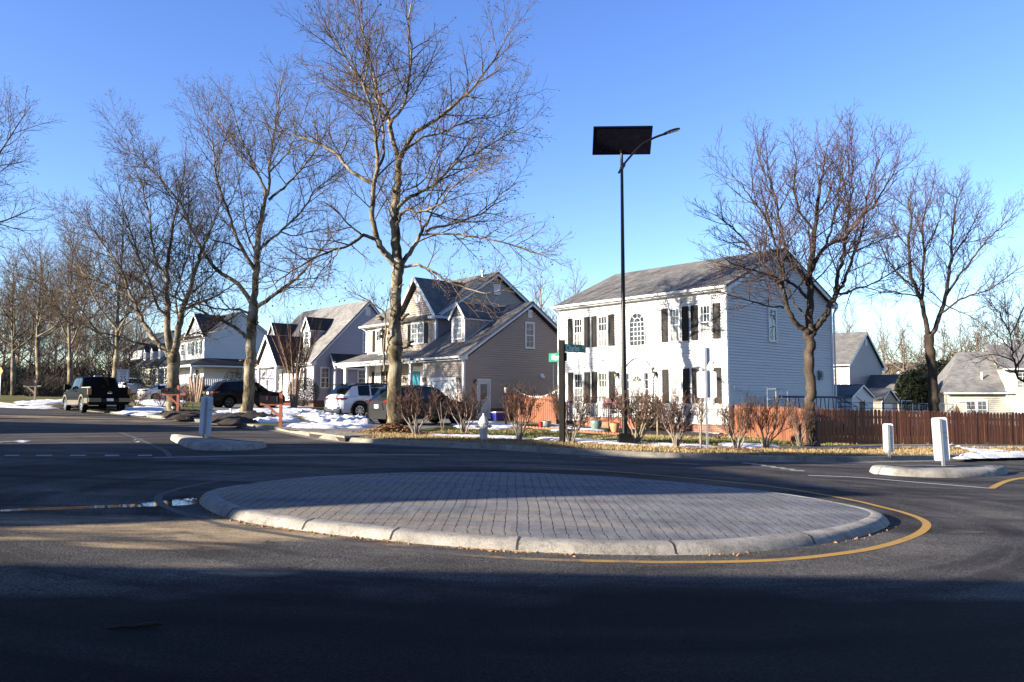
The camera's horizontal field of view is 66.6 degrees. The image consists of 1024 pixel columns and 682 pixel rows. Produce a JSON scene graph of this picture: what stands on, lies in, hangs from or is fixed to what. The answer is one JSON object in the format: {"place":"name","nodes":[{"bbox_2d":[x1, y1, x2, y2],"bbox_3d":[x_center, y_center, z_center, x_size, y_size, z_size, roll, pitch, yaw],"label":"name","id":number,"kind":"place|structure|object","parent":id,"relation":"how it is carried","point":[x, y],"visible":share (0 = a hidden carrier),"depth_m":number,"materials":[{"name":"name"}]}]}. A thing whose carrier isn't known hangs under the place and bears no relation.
{"place":"outdoors","nodes":[
{"label":"outdoors","id":0,"kind":"place"},
{"bbox_2d":[0,74,64,251],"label":"sycamore tree","id":1,"kind":"object","parent":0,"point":[5,145],"visible":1,"depth_m":38.16,"materials":[{"name":"brown plant"}]},
{"bbox_2d":[170,434,266,450],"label":"splitter island","id":2,"kind":"structure","parent":0,"point":[205,444],"depth_m":20.47,"materials":[{"name":"concrete"}]},
{"bbox_2d":[199,396,212,438],"bbox_3d":[-8.437,2.148,21.461,0.343,1.246,0.064,2,-4,4],"label":"island sign","id":3,"kind":"object","parent":2,"relation":"on","point":[206,409],"visible":0.93,"depth_m":21.48,"materials":[{"name":"metal"}]},
{"bbox_2d":[212,404,287,413],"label":"driveway","id":4,"kind":"structure","parent":0,"point":[225,408],"depth_m":50.46,"materials":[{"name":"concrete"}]},
{"bbox_2d":[202,380,284,407],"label":"parked car","id":5,"kind":"object","parent":4,"relation":"on","point":[228,394],"visible":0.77,"depth_m":50.19,"materials":[{"name":"black paint"}]},
{"bbox_2d":[275,415,467,432],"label":"driveway","id":6,"kind":"structure","parent":0,"point":[427,424],"depth_m":32.23,"materials":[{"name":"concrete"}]},
{"bbox_2d":[284,421,371,428],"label":"snow","id":7,"kind":"structure","parent":6,"relation":"on","point":[328,425],"depth_m":29.93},
{"bbox_2d":[297,409,375,423],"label":"snow","id":8,"kind":"structure","parent":6,"relation":"on","point":[316,415],"depth_m":35.38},
{"bbox_2d":[323,383,386,415],"bbox_3d":[-7.244,3.114,41.089,4.990,1.802,2.360,4,-6,-42],"label":"parked car","id":9,"kind":"object","parent":6,"relation":"on","point":[346,398],"visible":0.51,"depth_m":39.45,"materials":[{"name":"white paint"}]},
{"bbox_2d":[365,385,470,424],"bbox_3d":[-4.042,2.832,34.668,4.630,1.712,2.260,4,-6,-42],"label":"parked car","id":10,"kind":"object","parent":6,"relation":"on","point":[376,405],"visible":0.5,"depth_m":33.67,"materials":[{"name":"grey paint"}]},
{"bbox_2d":[0,407,1023,681],"bbox_3d":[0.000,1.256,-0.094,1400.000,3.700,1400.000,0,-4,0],"label":"road","id":11,"kind":"structure","parent":0,"point":[940,599],"depth_m":6.81,"materials":[{"name":"asphalt"}]},
{"bbox_2d":[62,376,130,412],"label":"pickup truck","id":12,"kind":"object","parent":11,"relation":"on","point":[83,393],"visible":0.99,"depth_m":40.40,"materials":[{"name":"black paint"}]},
{"bbox_2d":[0,498,195,511],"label":"puddle","id":13,"kind":"object","parent":11,"relation":"on","point":[187,501],"visible":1,"depth_m":10.62,"materials":[{"name":"blue liquid"}]},
{"bbox_2d":[137,384,189,400],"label":"parked car","id":14,"kind":"object","parent":11,"relation":"on","point":[152,389],"visible":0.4,"depth_m":65.95,"materials":[{"name":"white paint"}]},
{"bbox_2d":[0,402,1023,462],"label":"kerb","id":15,"kind":"structure","parent":11,"relation":"on","point":[757,458],"depth_m":22.28,"materials":[{"name":"concrete"}]},
{"bbox_2d":[309,431,371,441],"bbox_3d":[-5.543,3.086,25.310,1.100,0.252,2.386,4,-6,-41],"label":"storm drain","id":16,"kind":"object","parent":15,"relation":"in","point":[344,437],"visible":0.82,"depth_m":24.92,"materials":[{"name":"concrete"}]},
{"bbox_2d":[882,424,893,457],"bbox_3d":[10.787,2.859,22.340,0.289,0.985,0.064,0,-4,4],"label":"bollard","id":17,"kind":"object","parent":15,"relation":"on","point":[888,444],"visible":1,"depth_m":22.36,"materials":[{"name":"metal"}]},
{"bbox_2d":[189,496,894,556],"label":"leaf crumbs","id":18,"kind":"object","parent":11,"relation":"on","point":[383,540],"visible":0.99,"depth_m":8.70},
{"bbox_2d":[154,465,930,562],"bbox_3d":[0.342,2.548,12.848,11.492,0.326,9.910,0,-4,0],"label":"yellow road line","id":19,"kind":"object","parent":11,"relation":"on","point":[923,529],"visible":1,"depth_m":8.97,"materials":[{"name":"paint"}]},
{"bbox_2d":[199,472,889,554],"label":"central island","id":20,"kind":"structure","parent":11,"relation":"on","point":[553,513],"depth_m":10.22,"materials":[{"name":"concrete"}]},
{"bbox_2d":[0,395,1023,448],"bbox_3d":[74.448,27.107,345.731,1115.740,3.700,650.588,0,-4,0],"label":"lawn","id":21,"kind":"structure","parent":0,"point":[16,398],"depth_m":32.32,"materials":[{"name":"plant"}]},
{"bbox_2d":[0,364,33,394],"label":"evergreen bush","id":22,"kind":"object","parent":21,"relation":"on","point":[7,379],"visible":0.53,"depth_m":87.79,"materials":[{"name":"green plant"}]},
{"bbox_2d":[0,273,62,367],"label":"bare tree","id":23,"kind":"object","parent":21,"relation":"on","point":[19,332],"visible":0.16,"depth_m":122.90,"materials":[{"name":"brown plant"}]},
{"bbox_2d":[0,276,62,378],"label":"bare tree","id":24,"kind":"object","parent":21,"relation":"on","point":[30,354],"visible":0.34,"depth_m":105.14,"materials":[{"name":"brown plant"}]},
{"bbox_2d":[0,239,72,395],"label":"sycamore tree","id":25,"kind":"object","parent":21,"relation":"on","point":[12,320],"visible":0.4,"depth_m":80.15,"materials":[{"name":"brown plant"}]},
{"bbox_2d":[16,318,61,369],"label":"bare tree","id":26,"kind":"object","parent":21,"relation":"on","point":[44,351],"visible":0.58,"depth_m":105.96,"materials":[{"name":"brown plant"}]},
{"bbox_2d":[0,225,93,394],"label":"sycamore tree","id":27,"kind":"object","parent":21,"relation":"on","point":[37,350],"visible":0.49,"depth_m":75.95,"materials":[{"name":"brown plant"}]},
{"bbox_2d":[19,372,76,396],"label":"undergrowth","id":28,"kind":"object","parent":21,"relation":"on","point":[52,389],"visible":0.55,"depth_m":74.26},
{"bbox_2d":[17,306,92,370],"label":"bare tree","id":29,"kind":"object","parent":21,"relation":"on","point":[56,350],"visible":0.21,"depth_m":110.61,"materials":[{"name":"brown plant"}]},
{"bbox_2d":[0,349,146,394],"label":"undergrowth","id":30,"kind":"object","parent":21,"relation":"on","point":[82,369],"visible":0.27,"depth_m":96.06,"materials":[{"name":"plant"}]},
{"bbox_2d":[42,295,105,371],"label":"bare tree","id":31,"kind":"object","parent":21,"relation":"on","point":[73,346],"visible":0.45,"depth_m":102.39,"materials":[{"name":"brown plant"}]},
{"bbox_2d":[0,201,152,390],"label":"sycamore tree","id":32,"kind":"object","parent":21,"relation":"on","point":[70,368],"visible":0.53,"depth_m":67.86,"materials":[{"name":"brown plant"}]},
{"bbox_2d":[74,308,121,375],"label":"bare tree","id":33,"kind":"object","parent":21,"relation":"on","point":[97,341],"visible":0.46,"depth_m":104.43,"materials":[{"name":"brown plant"}]},
{"bbox_2d":[34,183,186,383],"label":"sycamore tree","id":34,"kind":"object","parent":21,"relation":"on","point":[115,347],"visible":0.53,"depth_m":61.80,"materials":[{"name":"brown plant"}]},
{"bbox_2d":[92,316,146,367],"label":"bare tree","id":35,"kind":"object","parent":21,"relation":"on","point":[125,352],"visible":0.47,"depth_m":104.56,"materials":[{"name":"brown plant"}]},
{"bbox_2d":[99,310,157,366],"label":"bare tree","id":36,"kind":"object","parent":21,"relation":"on","point":[130,338],"visible":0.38,"depth_m":124.04,"materials":[{"name":"brown plant"}]},
{"bbox_2d":[103,330,173,373],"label":"house","id":37,"kind":"structure","parent":21,"relation":"on","point":[159,338],"depth_m":134.99,"materials":[{"name":"white plastic"}]},
{"bbox_2d":[113,406,164,415],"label":"snow","id":38,"kind":"structure","parent":21,"relation":"on","point":[139,410],"depth_m":40.21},
{"bbox_2d":[19,130,273,410],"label":"sycamore tree","id":39,"kind":"object","parent":21,"relation":"on","point":[170,350],"visible":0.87,"depth_m":40.05,"materials":[{"name":"brown plant"}]},
{"bbox_2d":[129,361,166,388],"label":"evergreen bush","id":40,"kind":"object","parent":21,"relation":"on","point":[142,384],"visible":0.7,"depth_m":71.46,"materials":[{"name":"green plant"}]},
{"bbox_2d":[131,339,173,395],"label":"cape house","id":41,"kind":"structure","parent":21,"relation":"on","point":[153,354],"depth_m":109.36,"materials":[{"name":"beige"}]},
{"bbox_2d":[160,409,199,419],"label":"mulch","id":42,"kind":"object","parent":21,"relation":"on","point":[183,414],"visible":0.84,"depth_m":34.82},
{"bbox_2d":[188,375,204,401],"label":"pollarded myrtle","id":43,"kind":"object","parent":21,"relation":"on","point":[198,386],"visible":0.68,"depth_m":63.81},
{"bbox_2d":[156,311,267,395],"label":"porch house","id":44,"kind":"structure","parent":21,"relation":"on","point":[219,359],"depth_m":82.70,"materials":[{"name":"wood"}]},
{"bbox_2d":[88,44,380,412],"bbox_3d":[-14.757,-5.354,39.732,16.142,18.827,9.342,0,-4,0],"label":"sycamore tree","id":45,"kind":"object","parent":21,"relation":"on","point":[249,361],"visible":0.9,"depth_m":39.13,"materials":[{"name":"brown plant"}]},
{"bbox_2d":[212,411,283,426],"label":"mulch","id":46,"kind":"object","parent":21,"relation":"on","point":[237,419],"visible":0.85,"depth_m":32.01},
{"bbox_2d":[215,407,300,416],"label":"snow","id":47,"kind":"structure","parent":21,"relation":"on","point":[286,411],"depth_m":44.48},
{"bbox_2d":[259,391,290,426],"bbox_3d":[-8.888,2.616,29.212,1.140,1.470,0.239,1,-4,-8],"label":"mailbox","id":48,"kind":"object","parent":21,"relation":"on","point":[270,399],"visible":0.98,"depth_m":29.17,"materials":[{"name":"black paint"}]},
{"bbox_2d":[253,415,301,422],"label":"snow","id":49,"kind":"structure","parent":21,"relation":"on","point":[288,418],"depth_m":33.02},
{"bbox_2d":[268,309,319,407],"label":"crape myrtle","id":50,"kind":"object","parent":21,"relation":"on","point":[294,391],"visible":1,"depth_m":53.26,"materials":[{"name":"plant"}]},
{"bbox_2d":[286,377,320,406],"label":"boxwood bush","id":51,"kind":"object","parent":21,"relation":"on","point":[303,388],"visible":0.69,"depth_m":55.16,"materials":[{"name":"green plant"}]},
{"bbox_2d":[255,300,379,406],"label":"lavender house","id":52,"kind":"structure","parent":21,"relation":"on","point":[341,334],"depth_m":60.57,"materials":[{"name":"wood"}]},
{"bbox_2d":[224,0,574,425],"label":"sycamore tree","id":53,"kind":"object","parent":21,"relation":"on","point":[395,345],"visible":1,"depth_m":29.03,"materials":[{"name":"brown plant"}]},
{"bbox_2d":[392,377,442,434],"bbox_3d":[-3.170,2.183,26.323,1.713,2.162,1.689,4,-6,-40],"label":"bare shrub","id":54,"kind":"object","parent":21,"relation":"on","point":[417,412],"visible":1,"depth_m":26.13,"materials":[{"name":"plant"}]},
{"bbox_2d":[335,270,559,419],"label":"beige house","id":55,"kind":"structure","parent":21,"relation":"on","point":[490,356],"depth_m":44.36,"materials":[{"name":"wood"}]},
{"bbox_2d":[411,319,424,344],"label":"window","id":56,"kind":"structure","parent":55,"relation":"in","point":[417,327],"depth_m":46.92,"materials":[{"name":"white glass"}]},
{"bbox_2d":[452,316,462,339],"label":"window","id":57,"kind":"structure","parent":55,"relation":"in","point":[458,322],"depth_m":43.05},
{"bbox_2d":[478,380,488,416],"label":"side door","id":58,"kind":"structure","parent":55,"relation":"in","point":[483,385],"depth_m":41.73,"materials":[{"name":"white paint"}]},
{"bbox_2d":[525,322,534,348],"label":"window","id":59,"kind":"structure","parent":55,"relation":"in","point":[529,326],"depth_m":44.21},
{"bbox_2d":[442,383,489,432],"bbox_3d":[-1.756,2.412,28.022,1.519,1.998,1.562,-4,-6,40],"label":"bare shrub","id":60,"kind":"object","parent":21,"relation":"on","point":[463,428],"visible":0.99,"depth_m":27.97,"materials":[{"name":"plant"}]},
{"bbox_2d":[445,421,520,429],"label":"snow","id":61,"kind":"structure","parent":21,"relation":"on","point":[498,425],"depth_m":34.28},
{"bbox_2d":[499,380,539,440],"bbox_3d":[0.261,2.241,24.796,1.425,2.036,1.082,3,-5,-32],"label":"bare shrub","id":62,"kind":"object","parent":21,"relation":"on","point":[514,409],"visible":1,"depth_m":24.67,"materials":[{"name":"plant"}]},
{"bbox_2d":[508,394,557,423],"bbox_3d":[1.030,3.656,40.300,0.184,1.821,3.704,4,-6,-42],"label":"picket fence","id":63,"kind":"object","parent":21,"relation":"on","point":[545,413],"visible":0.41,"depth_m":39.69,"materials":[{"name":"orange wood"}]},
{"bbox_2d":[524,251,586,326],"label":"bare tree","id":64,"kind":"object","parent":21,"relation":"on","point":[540,296],"visible":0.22,"depth_m":74.45,"materials":[{"name":"brown plant"}]},
{"bbox_2d":[549,340,585,442],"bbox_3d":[1.821,1.699,24.519,1.206,3.414,0.710,1,-4,-8],"label":"street name sign","id":65,"kind":"object","parent":21,"relation":"on","point":[560,357],"visible":1,"depth_m":24.23,"materials":[{"name":"metal"}]},
{"bbox_2d":[546,377,596,441],"bbox_3d":[1.897,2.220,24.943,1.632,2.187,1.656,-1,-4,9],"label":"bare shrub","id":66,"kind":"object","parent":21,"relation":"on","point":[554,401],"visible":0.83,"depth_m":24.71,"materials":[{"name":"plant"}]},
{"bbox_2d":[525,424,725,436],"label":"mulch","id":67,"kind":"object","parent":21,"relation":"on","point":[665,432],"visible":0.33,"depth_m":32.65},
{"bbox_2d":[592,126,679,442],"bbox_3d":[3.997,-1.657,24.832,2.770,10.431,0.715,0,-4,3],"label":"street lamp","id":68,"kind":"object","parent":21,"relation":"on","point":[621,141],"visible":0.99,"depth_m":25.01,"materials":[{"name":"metal"}]},
{"bbox_2d":[610,380,667,441],"bbox_3d":[3.941,2.306,24.995,2.024,2.136,1.968,-4,-6,44],"label":"bare shrub","id":69,"kind":"object","parent":21,"relation":"on","point":[644,412],"visible":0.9,"depth_m":24.80,"materials":[{"name":"plant"}]},
{"bbox_2d":[653,389,699,447],"bbox_3d":[4.989,2.373,23.553,1.521,1.852,1.154,2,-5,-22],"label":"bare shrub","id":70,"kind":"object","parent":21,"relation":"on","point":[680,415],"visible":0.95,"depth_m":23.44,"materials":[{"name":"plant"}]},
{"bbox_2d":[550,245,837,434],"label":"white house","id":71,"kind":"structure","parent":21,"relation":"on","point":[671,324],"depth_m":35.79,"materials":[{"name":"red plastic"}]},
{"bbox_2d":[572,312,583,344],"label":"window","id":72,"kind":"structure","parent":71,"relation":"in","point":[578,317],"depth_m":39.21,"materials":[{"name":"white glass"}]},
{"bbox_2d":[572,367,584,403],"bbox_3d":[3.327,2.219,38.991,0.090,1.815,0.800,4,-6,-42],"label":"window","id":73,"kind":"structure","parent":71,"relation":"in","point":[578,372],"depth_m":39.03,"materials":[{"name":"white glass"}]},
{"bbox_2d":[596,366,608,403],"bbox_3d":[4.407,2.128,37.783,0.090,1.815,0.790,4,-6,-42],"label":"window","id":74,"kind":"structure","parent":71,"relation":"in","point":[603,371],"depth_m":37.81,"materials":[{"name":"white glass"}]},
{"bbox_2d":[596,309,608,347],"bbox_3d":[4.407,-0.604,37.989,0.090,1.855,0.790,4,-6,-42],"label":"window","id":75,"kind":"structure","parent":71,"relation":"in","point":[602,315],"depth_m":37.99,"materials":[{"name":"white glass"}]},
{"bbox_2d":[631,373,642,414],"bbox_3d":[5.807,2.513,36.194,0.041,2.030,0.740,4,-6,-42],"label":"front door","id":76,"kind":"structure","parent":71,"relation":"in","point":[637,378],"depth_m":36.24,"materials":[{"name":"white paint"}]},
{"bbox_2d":[626,307,648,346],"bbox_3d":[5.833,-0.677,36.384,0.090,1.840,1.380,4,-6,-42],"label":"arched window","id":77,"kind":"structure","parent":71,"relation":"in","point":[637,320],"depth_m":36.39,"materials":[{"name":"white glass"}]},
{"bbox_2d":[667,301,680,342],"bbox_3d":[7.242,-0.843,34.808,0.090,1.855,0.740,4,-6,-42],"label":"window","id":78,"kind":"structure","parent":71,"relation":"in","point":[674,316],"depth_m":34.81,"materials":[{"name":"white glass"}]},
{"bbox_2d":[668,363,681,403],"bbox_3d":[7.242,1.889,34.603,0.090,1.815,0.740,4,-6,-42],"label":"window","id":79,"kind":"structure","parent":71,"relation":"in","point":[675,379],"depth_m":34.63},
{"bbox_2d":[697,297,712,340],"bbox_3d":[8.312,-0.933,33.609,0.090,1.855,0.760,4,-6,-42],"label":"window","id":80,"kind":"structure","parent":71,"relation":"in","point":[704,304],"depth_m":33.62,"materials":[{"name":"clear glass"}]},
{"bbox_2d":[767,307,778,342],"bbox_3d":[11.785,-0.725,35.247,0.780,1.565,0.085,4,-6,-42],"label":"window","id":81,"kind":"structure","parent":71,"relation":"in","point":[772,312],"depth_m":35.26,"materials":[{"name":"clear glass"}]},
{"bbox_2d":[690,384,704,447],"bbox_3d":[5.549,2.246,22.952,0.430,2.033,0.516,2,-5,-29],"label":"bare sapling","id":82,"kind":"object","parent":21,"relation":"on","point":[701,416],"visible":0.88,"depth_m":22.97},
{"bbox_2d":[713,394,759,447],"bbox_3d":[6.781,2.372,23.621,1.389,1.960,1.409,1,-4,-9],"label":"bare shrub","id":83,"kind":"object","parent":21,"relation":"on","point":[725,417],"visible":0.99,"depth_m":23.42,"materials":[{"name":"plant"}]},
{"bbox_2d":[742,395,793,448],"bbox_3d":[7.756,2.480,23.945,1.396,1.835,1.358,2,-5,-29],"label":"bare shrub","id":84,"kind":"object","parent":21,"relation":"on","point":[765,442],"visible":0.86,"depth_m":23.82,"materials":[{"name":"plant"}]},
{"bbox_2d":[733,404,806,442],"bbox_3d":[9.908,3.301,30.145,0.172,1.695,5.355,1,-4,-12],"label":"picket fence","id":85,"kind":"object","parent":21,"relation":"on","point":[785,435],"visible":0.26,"depth_m":29.49,"materials":[{"name":"orange wood"}]},
{"bbox_2d":[784,398,818,446],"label":"bare shrub","id":86,"kind":"object","parent":21,"relation":"on","point":[806,421],"visible":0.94,"depth_m":25.48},
{"bbox_2d":[682,97,930,446],"bbox_3d":[10.195,-2.505,26.097,10.066,12.175,5.791,0,-4,0],"label":"maple tree","id":87,"kind":"object","parent":21,"relation":"on","point":[810,329],"visible":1,"depth_m":26.28,"materials":[{"name":"brown plant"}]},
{"bbox_2d":[834,384,874,426],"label":"garden shed","id":88,"kind":"structure","parent":21,"relation":"on","point":[862,392],"depth_m":46.91,"materials":[{"name":"white wood"}]},
{"bbox_2d":[833,332,927,415],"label":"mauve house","id":89,"kind":"structure","parent":21,"relation":"on","point":[859,360],"depth_m":72.76,"materials":[{"name":"white"}]},
{"bbox_2d":[868,388,899,423],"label":"garden shed","id":90,"kind":"structure","parent":21,"relation":"on","point":[887,394],"depth_m":53.85,"materials":[{"name":"beige"}]},
{"bbox_2d":[872,309,948,373],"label":"bare tree","id":91,"kind":"object","parent":21,"relation":"on","point":[892,366],"visible":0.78,"depth_m":100.20,"materials":[{"name":"brown plant"}]},
{"bbox_2d":[893,369,929,412],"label":"evergreen bush","id":92,"kind":"object","parent":21,"relation":"on","point":[914,389],"visible":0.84,"depth_m":61.22,"materials":[{"name":"green plant"}]},
{"bbox_2d":[815,408,1023,443],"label":"picket fence","id":93,"kind":"object","parent":21,"relation":"on","point":[982,427],"visible":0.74,"depth_m":29.28,"materials":[{"name":"red wood"}]},
{"bbox_2d":[846,153,1023,425],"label":"maple tree","id":94,"kind":"object","parent":21,"relation":"on","point":[933,389],"visible":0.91,"depth_m":37.53,"materials":[{"name":"brown plant"}]},
{"bbox_2d":[902,309,989,367],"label":"bare tree","id":95,"kind":"object","parent":21,"relation":"on","point":[937,355],"visible":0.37,"depth_m":105.29,"materials":[{"name":"brown plant"}]},
{"bbox_2d":[935,301,992,359],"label":"bare tree","id":96,"kind":"object","parent":21,"relation":"on","point":[962,340],"visible":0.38,"depth_m":100.31,"materials":[{"name":"brown plant"}]},
{"bbox_2d":[927,344,1023,424],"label":"yellow house","id":97,"kind":"structure","parent":21,"relation":"on","point":[986,387],"depth_m":59.60,"materials":[{"name":"beige"}]},
{"bbox_2d":[938,308,1023,369],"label":"bare tree","id":98,"kind":"object","parent":21,"relation":"on","point":[968,348],"visible":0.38,"depth_m":96.47,"materials":[{"name":"brown plant"}]},
{"bbox_2d":[958,259,1023,381],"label":"tree","id":99,"kind":"object","parent":21,"relation":"on","point":[1007,314],"visible":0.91,"depth_m":42.20,"materials":[{"name":"brown wood"}]},
{"bbox_2d":[0,0,1023,374],"label":"sky","id":100,"kind":"structure","parent":0,"point":[952,71],"materials":[{"name":"blue"}]},
{"bbox_2d":[429,428,842,445],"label":"green grass","id":101,"kind":"structure","parent":0,"point":[613,438],"depth_m":27.66,"materials":[{"name":"plant"}]},
{"bbox_2d":[327,431,1023,455],"bbox_3d":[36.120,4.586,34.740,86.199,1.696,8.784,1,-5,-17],"label":"verge","id":102,"kind":"structure","parent":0,"point":[743,452],"depth_m":23.09,"materials":[{"name":"plant"}]},
{"bbox_2d":[352,422,761,450],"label":"dead leaves","id":103,"kind":"object","parent":102,"relation":"on","point":[391,427],"visible":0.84,"depth_m":26.76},
{"bbox_2d":[337,431,1018,455],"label":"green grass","id":104,"kind":"structure","parent":102,"relation":"on","point":[577,443],"depth_m":23.56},
{"bbox_2d":[695,347,716,448],"bbox_3d":[5.664,1.746,22.720,0.599,3.142,0.058,0,-4,6],"label":"yield sign","id":105,"kind":"object","parent":102,"relation":"on","point":[706,386],"visible":0.98,"depth_m":22.78,"materials":[{"name":"metal"}]},
{"bbox_2d":[949,444,1023,458],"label":"snow","id":106,"kind":"structure","parent":102,"relation":"on","point":[994,454],"depth_m":23.95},
{"bbox_2d":[365,429,1023,448],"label":"pavement","id":107,"kind":"structure","parent":0,"point":[848,447],"depth_m":26.67,"materials":[{"name":"concrete"}]},
{"bbox_2d":[535,437,711,447],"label":"snow","id":108,"kind":"structure","parent":107,"relation":"on","point":[601,441],"depth_m":24.64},
{"bbox_2d":[432,427,987,445],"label":"straw grass","id":109,"kind":"structure","parent":0,"point":[683,440],"depth_m":28.62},
{"bbox_2d":[869,465,1007,477],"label":"splitter island","id":110,"kind":"structure","parent":0,"point":[950,471],"depth_m":18.13,"materials":[{"name":"concrete"}]},
{"bbox_2d":[931,417,949,465],"bbox_3d":[10.387,2.479,18.861,0.390,1.260,0.064,-2,-4,-2],"label":"island sign","id":111,"kind":"object","parent":110,"relation":"on","point":[940,439],"visible":0.95,"depth_m":18.89,"materials":[{"name":"metal"}]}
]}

